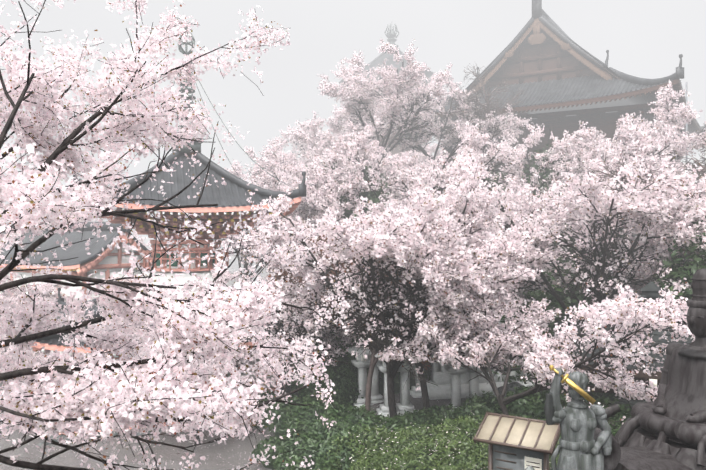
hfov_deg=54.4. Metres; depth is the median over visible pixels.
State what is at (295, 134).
cherry bloom
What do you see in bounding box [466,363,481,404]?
pillar
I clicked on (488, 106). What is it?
bare tree wood
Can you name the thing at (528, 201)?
cherry wood
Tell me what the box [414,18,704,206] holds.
hall body
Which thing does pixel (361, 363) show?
stone lantern
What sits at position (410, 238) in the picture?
cherry bloom
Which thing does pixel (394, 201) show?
cherry bloom
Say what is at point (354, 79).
cherry bloom
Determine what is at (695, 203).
cherry bloom
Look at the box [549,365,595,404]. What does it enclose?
guardian sword
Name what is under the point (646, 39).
sky
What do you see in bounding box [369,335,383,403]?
stone lantern
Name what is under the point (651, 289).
pavilion roof
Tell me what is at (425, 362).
budding maple buds
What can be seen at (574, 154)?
cherry bloom
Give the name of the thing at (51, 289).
cherry bloom
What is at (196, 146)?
pagoda spire
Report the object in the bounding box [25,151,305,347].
pagoda roofs
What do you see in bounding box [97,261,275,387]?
cherry bloom
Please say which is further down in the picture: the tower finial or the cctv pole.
the cctv pole
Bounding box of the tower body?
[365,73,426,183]
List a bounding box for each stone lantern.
[347,336,373,408]
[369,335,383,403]
[375,339,400,417]
[396,341,417,415]
[410,348,423,397]
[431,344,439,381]
[444,358,467,409]
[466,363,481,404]
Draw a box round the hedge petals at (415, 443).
[341,410,550,469]
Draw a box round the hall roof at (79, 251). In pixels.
[0,222,150,265]
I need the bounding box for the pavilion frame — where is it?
[533,322,686,411]
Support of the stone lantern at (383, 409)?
on the ground
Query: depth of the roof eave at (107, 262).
46.04 m
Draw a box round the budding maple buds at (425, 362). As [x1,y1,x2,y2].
[318,245,434,369]
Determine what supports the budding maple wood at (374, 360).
on the ground
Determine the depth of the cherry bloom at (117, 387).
5.98 m
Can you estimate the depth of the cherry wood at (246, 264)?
49.84 m
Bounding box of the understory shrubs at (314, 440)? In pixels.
[59,324,657,469]
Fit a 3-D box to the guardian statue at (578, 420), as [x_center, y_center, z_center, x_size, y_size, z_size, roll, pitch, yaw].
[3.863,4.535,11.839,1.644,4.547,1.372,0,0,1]
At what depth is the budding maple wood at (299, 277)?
28.47 m
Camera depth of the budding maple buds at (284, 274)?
28.17 m
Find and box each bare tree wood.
[435,63,530,172]
[582,130,705,274]
[677,129,705,180]
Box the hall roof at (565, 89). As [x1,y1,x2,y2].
[419,0,705,131]
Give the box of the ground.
[0,195,646,469]
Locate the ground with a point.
(235, 452)
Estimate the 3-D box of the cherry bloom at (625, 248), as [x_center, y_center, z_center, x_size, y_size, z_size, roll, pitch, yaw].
[14.688,1.625,32.918,10.055,6.682,9.710,0,0,37]
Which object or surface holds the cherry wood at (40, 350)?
on the ground
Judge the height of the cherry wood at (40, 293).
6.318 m
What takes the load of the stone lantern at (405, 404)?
on the ground
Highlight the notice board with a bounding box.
[473,412,560,469]
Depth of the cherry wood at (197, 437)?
26.06 m
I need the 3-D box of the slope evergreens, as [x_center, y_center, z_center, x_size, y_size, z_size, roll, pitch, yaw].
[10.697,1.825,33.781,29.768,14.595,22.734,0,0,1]
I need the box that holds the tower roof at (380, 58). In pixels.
[339,48,441,85]
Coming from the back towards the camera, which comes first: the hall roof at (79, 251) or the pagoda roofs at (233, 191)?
the hall roof at (79, 251)
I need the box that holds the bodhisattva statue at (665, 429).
[594,269,705,469]
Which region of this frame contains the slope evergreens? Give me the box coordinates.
[290,140,705,395]
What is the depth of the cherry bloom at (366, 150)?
42.88 m
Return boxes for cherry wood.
[0,271,66,353]
[6,315,73,401]
[106,264,272,440]
[220,164,271,280]
[411,179,565,258]
[551,82,705,243]
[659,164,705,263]
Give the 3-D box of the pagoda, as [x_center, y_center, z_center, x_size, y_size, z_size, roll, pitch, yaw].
[-8.252,2.611,33.991,16.482,12.977,16.482,0,0,1]
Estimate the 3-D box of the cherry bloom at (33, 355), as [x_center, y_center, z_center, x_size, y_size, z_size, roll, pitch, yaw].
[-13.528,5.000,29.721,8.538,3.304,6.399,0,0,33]
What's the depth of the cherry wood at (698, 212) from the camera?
25.07 m
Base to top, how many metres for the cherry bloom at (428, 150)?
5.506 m
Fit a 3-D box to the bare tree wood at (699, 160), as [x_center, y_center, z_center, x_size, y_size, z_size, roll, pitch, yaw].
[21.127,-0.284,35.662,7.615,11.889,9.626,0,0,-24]
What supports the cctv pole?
on the ground
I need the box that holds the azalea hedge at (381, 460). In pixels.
[324,412,559,469]
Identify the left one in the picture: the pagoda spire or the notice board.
the pagoda spire
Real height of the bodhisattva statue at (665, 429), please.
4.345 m
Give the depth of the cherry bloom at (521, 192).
33.55 m
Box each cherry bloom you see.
[0,0,349,469]
[0,263,73,317]
[0,294,38,353]
[0,313,96,394]
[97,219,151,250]
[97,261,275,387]
[218,160,270,263]
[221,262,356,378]
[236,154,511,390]
[243,134,409,190]
[247,166,445,291]
[254,153,454,227]
[263,119,531,228]
[267,100,383,166]
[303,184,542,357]
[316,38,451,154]
[344,140,442,181]
[372,62,531,164]
[379,180,582,308]
[424,259,694,420]
[436,119,705,307]
[467,174,571,272]
[486,111,698,204]
[546,79,705,185]
[586,232,652,276]
[658,163,705,286]
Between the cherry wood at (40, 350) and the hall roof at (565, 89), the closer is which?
the cherry wood at (40, 350)
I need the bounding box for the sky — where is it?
[0,0,705,236]
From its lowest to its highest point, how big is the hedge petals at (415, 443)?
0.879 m
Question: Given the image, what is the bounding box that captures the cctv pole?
[685,82,699,191]
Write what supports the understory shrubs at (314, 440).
on the ground
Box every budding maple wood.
[267,235,335,333]
[319,246,430,412]
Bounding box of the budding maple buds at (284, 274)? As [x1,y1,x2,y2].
[267,235,378,309]
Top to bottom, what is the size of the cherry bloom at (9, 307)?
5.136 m
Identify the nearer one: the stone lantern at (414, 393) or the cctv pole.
the stone lantern at (414, 393)
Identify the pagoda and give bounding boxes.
[31,197,300,445]
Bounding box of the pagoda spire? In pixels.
[107,26,295,189]
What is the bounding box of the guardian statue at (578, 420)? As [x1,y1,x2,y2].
[544,368,611,469]
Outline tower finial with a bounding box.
[384,23,399,50]
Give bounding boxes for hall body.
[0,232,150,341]
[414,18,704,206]
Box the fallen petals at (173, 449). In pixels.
[11,395,437,469]
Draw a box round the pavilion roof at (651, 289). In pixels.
[531,281,693,370]
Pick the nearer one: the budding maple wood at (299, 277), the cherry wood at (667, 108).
the budding maple wood at (299, 277)
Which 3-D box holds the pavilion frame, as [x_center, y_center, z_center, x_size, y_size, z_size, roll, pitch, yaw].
[9.683,4.777,22.272,8.592,3.666,8.592,0,0,1]
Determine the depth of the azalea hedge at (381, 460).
17.32 m

